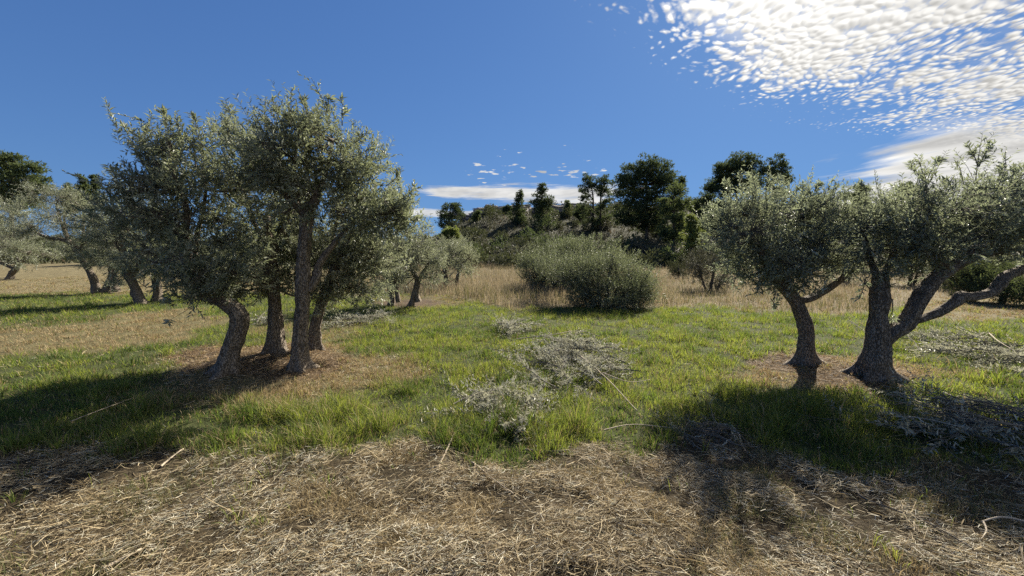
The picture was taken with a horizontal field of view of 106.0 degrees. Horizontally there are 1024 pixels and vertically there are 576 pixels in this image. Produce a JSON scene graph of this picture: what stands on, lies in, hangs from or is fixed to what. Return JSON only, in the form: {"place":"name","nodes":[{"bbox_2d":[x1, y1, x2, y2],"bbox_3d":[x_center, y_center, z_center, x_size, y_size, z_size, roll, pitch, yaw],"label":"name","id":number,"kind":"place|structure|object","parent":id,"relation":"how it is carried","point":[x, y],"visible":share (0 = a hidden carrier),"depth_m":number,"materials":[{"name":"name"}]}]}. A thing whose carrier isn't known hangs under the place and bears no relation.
{"place":"outdoors","nodes":[
{"label":"outdoors","id":0,"kind":"place"},
{"bbox_2d":[0,263,1023,575],"bbox_3d":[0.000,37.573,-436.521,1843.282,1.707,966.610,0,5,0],"label":"ground","id":1,"kind":"structure","parent":0,"point":[76,271],"depth_m":3.05,"materials":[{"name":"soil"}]},
{"bbox_2d":[0,194,51,231],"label":"olive tree","id":2,"kind":"object","parent":1,"relation":"on","point":[11,213],"visible":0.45,"depth_m":25.42,"materials":[{"name":"green plant"}]},
{"bbox_2d":[0,220,69,279],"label":"olive tree","id":3,"kind":"object","parent":1,"relation":"on","point":[22,249],"visible":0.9,"depth_m":22.35,"materials":[{"name":"green plant"}]},
{"bbox_2d":[0,177,114,293],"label":"olive tree","id":4,"kind":"object","parent":1,"relation":"on","point":[62,195],"visible":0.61,"depth_m":15.70,"materials":[{"name":"green plant"}]},
{"bbox_2d":[71,216,145,293],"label":"olive tree","id":5,"kind":"object","parent":1,"relation":"on","point":[105,289],"visible":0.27,"depth_m":16.08,"materials":[{"name":"green plant"}]},
{"bbox_2d":[67,170,166,304],"bbox_3d":[-12.383,-1.574,12.665,2.944,4.508,2.502,0,5,0],"label":"olive tree","id":6,"kind":"object","parent":1,"relation":"on","point":[137,294],"visible":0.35,"depth_m":12.26,"materials":[{"name":"green plant"}]},
{"bbox_2d":[103,548,141,569],"bbox_3d":[-2.029,1.414,2.012,0.022,0.034,0.146,4,6,37],"label":"stick","id":7,"kind":"object","parent":1,"relation":"on","point":[112,564],"visible":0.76,"depth_m":2.00,"materials":[{"name":"beige wood"}]},
{"bbox_2d":[119,199,194,301],"bbox_3d":[-12.048,-1.290,13.290,2.125,3.677,2.266,-2,5,-21],"label":"olive tree","id":8,"kind":"object","parent":1,"relation":"on","point":[157,294],"visible":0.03,"depth_m":13.29,"materials":[{"name":"green plant"}]},
{"bbox_2d":[53,97,294,380],"bbox_3d":[-4.179,-0.578,4.891,2.532,3.597,1.922,0,5,0],"label":"olive tree","id":9,"kind":"object","parent":1,"relation":"on","point":[184,259],"visible":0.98,"depth_m":4.77,"materials":[{"name":"green plant"}]},
{"bbox_2d":[148,225,227,299],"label":"olive tree","id":10,"kind":"object","parent":1,"relation":"on","point":[198,254],"visible":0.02,"depth_m":13.75,"materials":[{"name":"green plant"}]},
{"bbox_2d":[177,102,331,354],"bbox_3d":[-3.905,-0.866,6.036,1.741,3.776,2.127,4,6,38],"label":"olive tree","id":11,"kind":"object","parent":1,"relation":"on","point":[275,343],"visible":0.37,"depth_m":5.77,"materials":[{"name":"green plant"}]},
{"bbox_2d":[250,308,293,325],"bbox_3d":[-5.927,0.693,9.479,1.216,0.592,2.024,0,5,0],"label":"branch pile","id":12,"kind":"object","parent":1,"relation":"on","point":[263,318],"visible":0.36,"depth_m":9.10,"materials":[{"name":"grey plant"}]},
{"bbox_2d":[207,71,433,373],"bbox_3d":[-2.420,-0.706,5.237,2.610,3.733,1.941,-2,5,-21],"label":"olive tree","id":13,"kind":"object","parent":1,"relation":"on","point":[273,171],"visible":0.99,"depth_m":4.98,"materials":[{"name":"green plant"}]},
{"bbox_2d":[274,170,419,350],"bbox_3d":[-2.657,-0.455,6.233,2.411,2.995,1.785,0,5,0],"label":"olive tree","id":14,"kind":"object","parent":1,"relation":"on","point":[348,258],"visible":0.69,"depth_m":5.98,"materials":[{"name":"green plant"}]},
{"bbox_2d":[321,305,402,328],"bbox_3d":[-3.454,0.758,9.371,2.079,0.722,2.197,0,5,0],"label":"branch pile","id":15,"kind":"object","parent":1,"relation":"on","point":[365,316],"visible":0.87,"depth_m":9.05,"materials":[{"name":"grey plant"}]},
{"bbox_2d":[366,228,410,305],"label":"olive tree","id":16,"kind":"object","parent":1,"relation":"on","point":[396,298],"visible":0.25,"depth_m":12.19,"materials":[{"name":"green plant"}]},
{"bbox_2d":[386,217,455,306],"bbox_3d":[-2.862,-0.774,12.055,2.297,2.909,2.287,-2,5,-22],"label":"olive tree","id":17,"kind":"object","parent":1,"relation":"on","point":[422,259],"visible":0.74,"depth_m":11.83,"materials":[{"name":"green plant"}]},
{"bbox_2d":[426,233,480,286],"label":"olive tree","id":18,"kind":"object","parent":1,"relation":"on","point":[466,253],"visible":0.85,"depth_m":19.02,"materials":[{"name":"green plant"}]},
{"bbox_2d":[0,318,1023,575],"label":"mown straw","id":19,"kind":"object","parent":1,"relation":"on","point":[588,538],"visible":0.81,"depth_m":2.31,"materials":[{"name":"beige plant"}]},
{"bbox_2d":[854,484,976,550],"bbox_3d":[2.361,1.369,2.339,0.119,0.030,0.631,-1,5,-10],"label":"stick","id":20,"kind":"object","parent":19,"relation":"on","point":[859,494],"visible":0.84,"depth_m":2.32,"materials":[{"name":"brown wood"}]},
{"bbox_2d":[0,272,1023,575],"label":"green grass","id":21,"kind":"structure","parent":1,"relation":"on","point":[562,416],"depth_m":4.28,"materials":[{"name":"green plant"}]},
{"bbox_2d":[70,394,142,421],"bbox_3d":[-4.082,1.202,3.918,0.016,0.018,0.716,0,5,-2],"label":"stick","id":22,"kind":"object","parent":21,"relation":"on","point":[100,409],"visible":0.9,"depth_m":3.80,"materials":[{"name":"brown wood"}]},
{"bbox_2d":[604,424,671,429],"bbox_3d":[1.143,1.246,3.466,0.659,0.027,0.061,0,5,-3],"label":"stick","id":23,"kind":"object","parent":21,"relation":"on","point":[632,424],"visible":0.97,"depth_m":3.48,"materials":[{"name":"wood"}]},
{"bbox_2d":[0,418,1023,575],"bbox_3d":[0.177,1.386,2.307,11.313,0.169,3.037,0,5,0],"label":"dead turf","id":24,"kind":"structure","parent":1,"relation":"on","point":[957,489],"depth_m":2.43,"materials":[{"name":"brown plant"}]},
{"bbox_2d":[491,309,547,339],"bbox_3d":[0.182,0.767,8.226,1.229,0.696,1.898,0,5,0],"label":"branch pile","id":25,"kind":"object","parent":1,"relation":"on","point":[510,324],"visible":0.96,"depth_m":8.03,"materials":[{"name":"grey plant"}]},
{"bbox_2d":[408,323,640,447],"bbox_3d":[0.458,1.036,5.160,2.147,0.731,4.454,3,6,35],"label":"branch pile","id":26,"kind":"object","parent":1,"relation":"on","point":[580,346],"visible":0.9,"depth_m":4.74,"materials":[{"name":"grey plant"}]},
{"bbox_2d":[580,356,645,410],"bbox_3d":[1.385,1.089,4.692,0.571,0.188,1.501,-1,5,-12],"label":"stick","id":27,"kind":"object","parent":26,"relation":"on","point":[612,383],"visible":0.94,"depth_m":4.63,"materials":[{"name":"brown wood"}]},
{"bbox_2d":[525,448,578,451],"bbox_3d":[0.347,1.327,3.156,0.485,0.019,0.060,0,5,-3],"label":"stick","id":28,"kind":"object","parent":1,"relation":"on","point":[549,450],"visible":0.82,"depth_m":3.14,"materials":[{"name":"brown wood"}]},
{"bbox_2d":[512,231,639,289],"bbox_3d":[3.073,-1.125,18.286,6.031,3.107,4.168,-2,5,-21],"label":"olive bush","id":29,"kind":"object","parent":1,"relation":"on","point":[561,249],"visible":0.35,"depth_m":17.68,"materials":[{"name":"green plant"}]},
{"bbox_2d":[525,232,674,313],"bbox_3d":[2.254,-0.377,12.701,3.415,2.861,5.587,-4,7,-42],"label":"olive bush","id":30,"kind":"object","parent":1,"relation":"on","point":[634,287],"visible":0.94,"depth_m":11.55,"materials":[{"name":"green plant"}]},
{"bbox_2d":[666,258,689,277],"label":"olive bush","id":31,"kind":"object","parent":1,"relation":"on","point":[676,269],"visible":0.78,"depth_m":24.75,"materials":[{"name":"green plant"}]},
{"bbox_2d":[645,394,754,454],"bbox_3d":[1.746,1.241,3.471,0.905,0.297,1.185,-1,5,-11],"label":"branch pile","id":32,"kind":"object","parent":1,"relation":"on","point":[713,430],"visible":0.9,"depth_m":3.42,"materials":[{"name":"grey plant"}]},
{"bbox_2d":[680,233,735,290],"bbox_3d":[8.811,-1.105,17.417,2.716,2.740,2.721,0,5,0],"label":"olive bush","id":33,"kind":"object","parent":1,"relation":"on","point":[701,274],"visible":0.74,"depth_m":17.20,"materials":[{"name":"green plant"}]},
{"bbox_2d":[685,162,884,366],"bbox_3d":[3.697,-0.271,5.450,2.496,2.863,1.994,0,5,0],"label":"olive tree","id":34,"kind":"object","parent":1,"relation":"on","point":[780,256],"visible":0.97,"depth_m":5.13,"materials":[{"name":"green plant"}]},
{"bbox_2d":[824,242,869,282],"bbox_3d":[18.168,-1.443,21.142,3.147,2.511,2.010,0,5,0],"label":"olive bush","id":35,"kind":"object","parent":1,"relation":"on","point":[834,275],"visible":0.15,"depth_m":20.98,"materials":[{"name":"green plant"}]},
{"bbox_2d":[842,184,873,268],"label":"pine tree","id":36,"kind":"object","parent":1,"relation":"on","point":[854,194],"visible":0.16,"depth_m":33.22,"materials":[{"name":"green plant"}]},
{"bbox_2d":[883,252,929,285],"bbox_3d":[20.505,-1.155,19.953,2.991,2.685,1.941,0,5,0],"label":"olive bush","id":37,"kind":"object","parent":1,"relation":"on","point":[915,276],"visible":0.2,"depth_m":19.88,"materials":[{"name":"green plant"}]},
{"bbox_2d":[794,361,1023,473],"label":"branch pile","id":38,"kind":"object","parent":1,"relation":"on","point":[979,423],"visible":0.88,"depth_m":3.36,"materials":[{"name":"grey plant"}]},
{"bbox_2d":[896,416,963,427],"bbox_3d":[3.665,1.173,3.395,0.405,0.043,0.037,4,6,42],"label":"stick","id":39,"kind":"object","parent":38,"relation":"on","point":[930,420],"visible":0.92,"depth_m":3.38,"materials":[{"name":"wood"}]},
{"bbox_2d":[797,130,1023,384],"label":"olive tree","id":40,"kind":"object","parent":1,"relation":"on","point":[908,225],"visible":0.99,"depth_m":4.66,"materials":[{"name":"green plant"}]},
{"bbox_2d":[908,248,955,288],"bbox_3d":[20.718,-1.109,18.326,2.647,2.436,1.958,0,5,0],"label":"olive bush","id":41,"kind":"object","parent":1,"relation":"on","point":[926,271],"visible":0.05,"depth_m":18.31,"materials":[{"name":"green plant"}]},
{"bbox_2d":[851,317,1023,375],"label":"branch pile","id":42,"kind":"object","parent":1,"relation":"on","point":[1014,355],"visible":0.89,"depth_m":6.02,"materials":[{"name":"grey plant"}]},
{"bbox_2d":[927,255,1008,301],"bbox_3d":[16.181,-0.256,13.580,2.165,2.038,2.092,-2,5,-25],"label":"olive bush","id":43,"kind":"object","parent":1,"relation":"on","point":[949,284],"visible":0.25,"depth_m":13.42,"materials":[{"name":"green plant"}]},
{"bbox_2d":[947,259,1023,303],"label":"olive bush","id":44,"kind":"object","parent":1,"relation":"on","point":[973,285],"visible":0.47,"depth_m":12.77,"materials":[{"name":"green plant"}]},
{"bbox_2d":[980,516,1023,540],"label":"stick","id":45,"kind":"object","parent":1,"relation":"on","point":[996,517],"visible":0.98,"depth_m":2.28,"materials":[{"name":"grey wood"}]},
{"bbox_2d":[988,257,1023,308],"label":"olive bush","id":46,"kind":"object","parent":1,"relation":"on","point":[1020,296],"visible":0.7,"depth_m":11.85,"materials":[{"name":"green plant"}]},
{"bbox_2d":[0,0,1023,237],"label":"sky","id":47,"kind":"structure","parent":0,"point":[482,102],"materials":[{"name":"blue"}]},
{"bbox_2d":[10,206,1022,268],"bbox_3d":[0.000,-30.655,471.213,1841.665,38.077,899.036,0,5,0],"label":"hill","id":48,"kind":"structure","parent":0,"point":[555,230],"depth_m":52.51,"materials":[{"name":"green plant"}]},
{"bbox_2d":[0,150,57,237],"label":"pine tree","id":49,"kind":"object","parent":48,"relation":"on","point":[13,170],"visible":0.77,"depth_m":38.81,"materials":[{"name":"green plant"}]},
{"bbox_2d":[3,240,64,262],"bbox_3d":[-44.144,-3.187,35.364,5.130,2.893,3.200,-1,5,-11],"label":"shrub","id":50,"kind":"object","parent":48,"relation":"on","point":[35,253],"visible":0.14,"depth_m":35.12,"materials":[{"name":"green plant"}]},
{"bbox_2d":[8,240,65,261],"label":"shrub","id":51,"kind":"object","parent":48,"relation":"on","point":[49,255],"visible":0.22,"depth_m":35.27,"materials":[{"name":"green plant"}]},
{"bbox_2d":[39,240,86,260],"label":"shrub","id":52,"kind":"object","parent":48,"relation":"on","point":[62,243],"visible":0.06,"depth_m":36.60,"materials":[{"name":"green plant"}]},
{"bbox_2d":[58,182,78,223],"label":"pine tree","id":53,"kind":"object","parent":48,"relation":"on","point":[70,187],"visible":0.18,"depth_m":50.72,"materials":[{"name":"green plant"}]},
{"bbox_2d":[71,172,93,233],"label":"pine tree","id":54,"kind":"object","parent":48,"relation":"on","point":[85,185],"visible":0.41,"depth_m":46.90,"materials":[{"name":"green plant"}]},
{"bbox_2d":[88,174,102,230],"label":"pine tree","id":55,"kind":"object","parent":48,"relation":"on","point":[95,185],"visible":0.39,"depth_m":47.98,"materials":[{"name":"green plant"}]},
{"bbox_2d":[436,224,461,246],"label":"pine tree","id":56,"kind":"object","parent":48,"relation":"on","point":[449,231],"visible":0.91,"depth_m":41.26,"materials":[{"name":"green plant"}]},
{"bbox_2d":[434,202,465,229],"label":"pine tree","id":57,"kind":"object","parent":48,"relation":"on","point":[446,216],"visible":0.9,"depth_m":58.88,"materials":[{"name":"green plant"}]},
{"bbox_2d":[457,224,483,239],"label":"shrub","id":58,"kind":"object","parent":48,"relation":"on","point":[469,228],"visible":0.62,"depth_m":48.59,"materials":[{"name":"green plant"}]},
{"bbox_2d":[458,234,490,251],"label":"shrub","id":59,"kind":"object","parent":48,"relation":"on","point":[478,238],"visible":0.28,"depth_m":42.31,"materials":[{"name":"green plant"}]},
{"bbox_2d":[461,227,489,240],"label":"shrub","id":60,"kind":"object","parent":48,"relation":"on","point":[479,232],"visible":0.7,"depth_m":48.32,"materials":[{"name":"green plant"}]},
{"bbox_2d":[463,242,487,264],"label":"shrub","id":61,"kind":"object","parent":48,"relation":"on","point":[477,245],"visible":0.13,"depth_m":37.38,"materials":[{"name":"green plant"}]},
{"bbox_2d":[469,209,482,222],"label":"pine tree","id":62,"kind":"object","parent":48,"relation":"on","point":[476,215],"visible":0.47,"depth_m":61.02,"materials":[{"name":"green plant"}]},
{"bbox_2d":[477,216,496,228],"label":"shrub","id":63,"kind":"object","parent":48,"relation":"on","point":[483,226],"visible":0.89,"depth_m":55.69,"materials":[{"name":"green plant"}]},
{"bbox_2d":[481,204,497,214],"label":"shrub","id":64,"kind":"object","parent":48,"relation":"on","point":[491,207],"visible":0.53,"depth_m":64.39,"materials":[{"name":"green plant"}]},
{"bbox_2d":[474,252,508,265],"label":"shrub","id":65,"kind":"object","parent":48,"relation":"on","point":[491,260],"visible":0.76,"depth_m":35.92,"materials":[{"name":"green plant"}]},
{"bbox_2d":[484,207,504,218],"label":"shrub","id":66,"kind":"object","parent":48,"relation":"on","point":[493,213],"visible":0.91,"depth_m":60.22,"materials":[{"name":"green plant"}]},
{"bbox_2d":[476,250,515,265],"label":"shrub","id":67,"kind":"object","parent":48,"relation":"on","point":[504,258],"visible":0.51,"depth_m":36.34,"materials":[{"name":"green plant"}]},
{"bbox_2d":[488,234,511,250],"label":"shrub","id":68,"kind":"object","parent":48,"relation":"on","point":[497,244],"visible":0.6,"depth_m":44.28,"materials":[{"name":"green plant"}]},
{"bbox_2d":[483,244,522,261],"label":"shrub","id":69,"kind":"object","parent":48,"relation":"on","point":[508,251],"visible":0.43,"depth_m":37.42,"materials":[{"name":"green plant"}]},
{"bbox_2d":[492,231,517,242],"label":"shrub","id":70,"kind":"object","parent":48,"relation":"on","point":[496,236],"visible":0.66,"depth_m":47.87,"materials":[{"name":"green plant"}]},
{"bbox_2d":[501,204,510,213],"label":"pine tree","id":71,"kind":"object","parent":48,"relation":"on","point":[506,208],"visible":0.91,"depth_m":64.80,"materials":[{"name":"green plant"}]},
{"bbox_2d":[0,203,1018,268],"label":"hillside undergrowth","id":72,"kind":"object","parent":48,"relation":"on","point":[63,261],"visible":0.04,"depth_m":50.70,"materials":[{"name":"plant"}]},
{"bbox_2d":[507,189,528,224],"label":"pine tree","id":73,"kind":"object","parent":48,"relation":"on","point":[517,210],"visible":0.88,"depth_m":56.83,"materials":[{"name":"green plant"}]},
{"bbox_2d":[508,235,531,247],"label":"shrub","id":74,"kind":"object","parent":48,"relation":"on","point":[515,239],"visible":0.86,"depth_m":45.80,"materials":[{"name":"green plant"}]},
{"bbox_2d":[507,253,535,267],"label":"shrub","id":75,"kind":"object","parent":48,"relation":"on","point":[516,260],"visible":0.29,"depth_m":34.79,"materials":[{"name":"green plant"}]},
{"bbox_2d":[515,225,536,240],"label":"shrub","id":76,"kind":"object","parent":48,"relation":"on","point":[529,236],"visible":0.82,"depth_m":48.70,"materials":[{"name":"green plant"}]},
{"bbox_2d":[519,241,542,250],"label":"shrub","id":77,"kind":"object","parent":48,"relation":"on","point":[530,246],"visible":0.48,"depth_m":44.12,"materials":[{"name":"green plant"}]},
{"bbox_2d":[523,214,547,229],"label":"shrub","id":78,"kind":"object","parent":48,"relation":"on","point":[537,224],"visible":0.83,"depth_m":54.07,"materials":[{"name":"green plant"}]},
{"bbox_2d":[527,183,555,225],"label":"pine tree","id":79,"kind":"object","parent":48,"relation":"on","point":[540,203],"visible":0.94,"depth_m":55.79,"materials":[{"name":"green plant"}]},
{"bbox_2d":[536,213,559,229],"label":"shrub","id":80,"kind":"object","parent":48,"relation":"on","point":[548,226],"visible":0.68,"depth_m":54.00,"materials":[{"name":"green plant"}]},
{"bbox_2d":[540,209,559,222],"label":"shrub","id":81,"kind":"object","parent":48,"relation":"on","point":[546,212],"visible":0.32,"depth_m":58.35,"materials":[{"name":"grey plant"}]},
{"bbox_2d":[549,205,573,212],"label":"rock","id":82,"kind":"object","parent":48,"relation":"on","point":[560,207],"visible":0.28,"depth_m":64.72,"materials":[{"name":"stone"}]},
{"bbox_2d":[560,207,573,217],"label":"shrub","id":83,"kind":"object","parent":48,"relation":"on","point":[569,215],"visible":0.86,"depth_m":61.69,"materials":[{"name":"green plant"}]},
{"bbox_2d":[562,199,572,216],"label":"pine tree","id":84,"kind":"object","parent":48,"relation":"on","point":[567,203],"visible":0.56,"depth_m":62.91,"materials":[{"name":"green plant"}]},
{"bbox_2d":[562,229,583,237],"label":"shrub","id":85,"kind":"object","parent":48,"relation":"on","point":[571,231],"visible":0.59,"depth_m":49.23,"materials":[{"name":"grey plant"}]},
{"bbox_2d":[581,215,606,230],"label":"shrub","id":86,"kind":"object","parent":48,"relation":"on","point":[589,227],"visible":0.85,"depth_m":52.76,"materials":[{"name":"green plant"}]},
{"bbox_2d":[573,173,615,229],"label":"pine tree","id":87,"kind":"object","parent":48,"relation":"on","point":[601,188],"visible":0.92,"depth_m":52.85,"materials":[{"name":"green plant"}]},
{"bbox_2d":[596,232,610,240],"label":"shrub","id":88,"kind":"object","parent":48,"relation":"on","point":[604,235],"visible":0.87,"depth_m":48.56,"materials":[{"name":"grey plant"}]},
{"bbox_2d":[618,231,651,250],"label":"shrub","id":89,"kind":"object","parent":48,"relation":"on","point":[628,244],"visible":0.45,"depth_m":43.61,"materials":[{"name":"green plant"}]},
{"bbox_2d":[623,247,662,269],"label":"shrub","id":90,"kind":"object","parent":48,"relation":"on","point":[654,262],"visible":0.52,"depth_m":33.59,"materials":[{"name":"green plant"}]},
{"bbox_2d":[607,151,688,237],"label":"pine tree","id":91,"kind":"object","parent":48,"relation":"on","point":[648,172],"visible":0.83,"depth_m":48.43,"materials":[{"name":"green plant"}]},
{"bbox_2d":[627,236,671,254],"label":"shrub","id":92,"kind":"object","parent":48,"relation":"on","point":[641,246],"visible":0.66,"depth_m":42.24,"materials":[{"name":"green plant"}]},
{"bbox_2d":[650,251,679,266],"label":"shrub","id":93,"kind":"object","parent":48,"relation":"on","point":[671,259],"visible":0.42,"depth_m":35.52,"materials":[{"name":"green plant"}]},
{"bbox_2d":[654,244,692,259],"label":"shrub","id":94,"kind":"object","parent":48,"relation":"on","point":[677,249],"visible":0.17,"depth_m":38.06,"materials":[{"name":"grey plant"}]},
{"bbox_2d":[655,181,694,248],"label":"pine tree","id":95,"kind":"object","parent":48,"relation":"on","point":[677,220],"visible":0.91,"depth_m":42.17,"materials":[{"name":"green plant"}]},
{"bbox_2d":[656,241,695,263],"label":"shrub","id":96,"kind":"object","parent":48,"relation":"on","point":[667,248],"visible":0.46,"depth_m":36.20,"materials":[{"name":"green plant"}]},
{"bbox_2d":[652,250,705,265],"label":"shrub","id":97,"kind":"object","parent":48,"relation":"on","point":[695,253],"visible":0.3,"depth_m":35.44,"materials":[{"name":"green plant"}]},
{"bbox_2d":[679,212,710,265],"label":"pine tree","id":98,"kind":"object","parent":48,"relation":"on","point":[692,229],"visible":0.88,"depth_m":35.47,"materials":[{"name":"green plant"}]},
{"bbox_2d":[685,191,715,217],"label":"pine tree","id":99,"kind":"object","parent":48,"relation":"on","point":[701,200],"visible":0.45,"depth_m":56.67,"materials":[{"name":"green plant"}]},
{"bbox_2d":[698,198,730,246],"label":"pine tree","id":100,"kind":"object","parent":48,"relation":"on","point":[716,236],"visible":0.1,"depth_m":45.29,"materials":[{"name":"green plant"}]},
{"bbox_2d":[699,150,765,208],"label":"pine tree","id":101,"kind":"object","parent":48,"relation":"on","point":[734,163],"visible":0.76,"depth_m":50.28,"materials":[{"name":"green plant"}]},
{"bbox_2d":[755,153,795,206],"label":"pine tree","id":102,"kind":"object","parent":48,"relation":"on","point":[763,169],"visible":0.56,"depth_m":48.56,"materials":[{"name":"green plant"}]},
{"bbox_2d":[789,190,837,239],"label":"pine tree","id":103,"kind":"object","parent":48,"relation":"on","point":[812,219],"visible":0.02,"depth_m":42.84,"materials":[{"name":"green plant"}]},
{"bbox_2d":[882,180,942,213],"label":"pine tree","id":104,"kind":"object","parent":48,"relation":"on","point":[910,182],"visible":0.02,"depth_m":35.13,"materials":[{"name":"green plant"}]},
{"bbox_2d":[369,262,1018,314],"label":"tall dry grass","id":105,"kind":"structure","parent":0,"point":[491,291],"depth_m":15.17,"materials":[{"name":"beige plant"}]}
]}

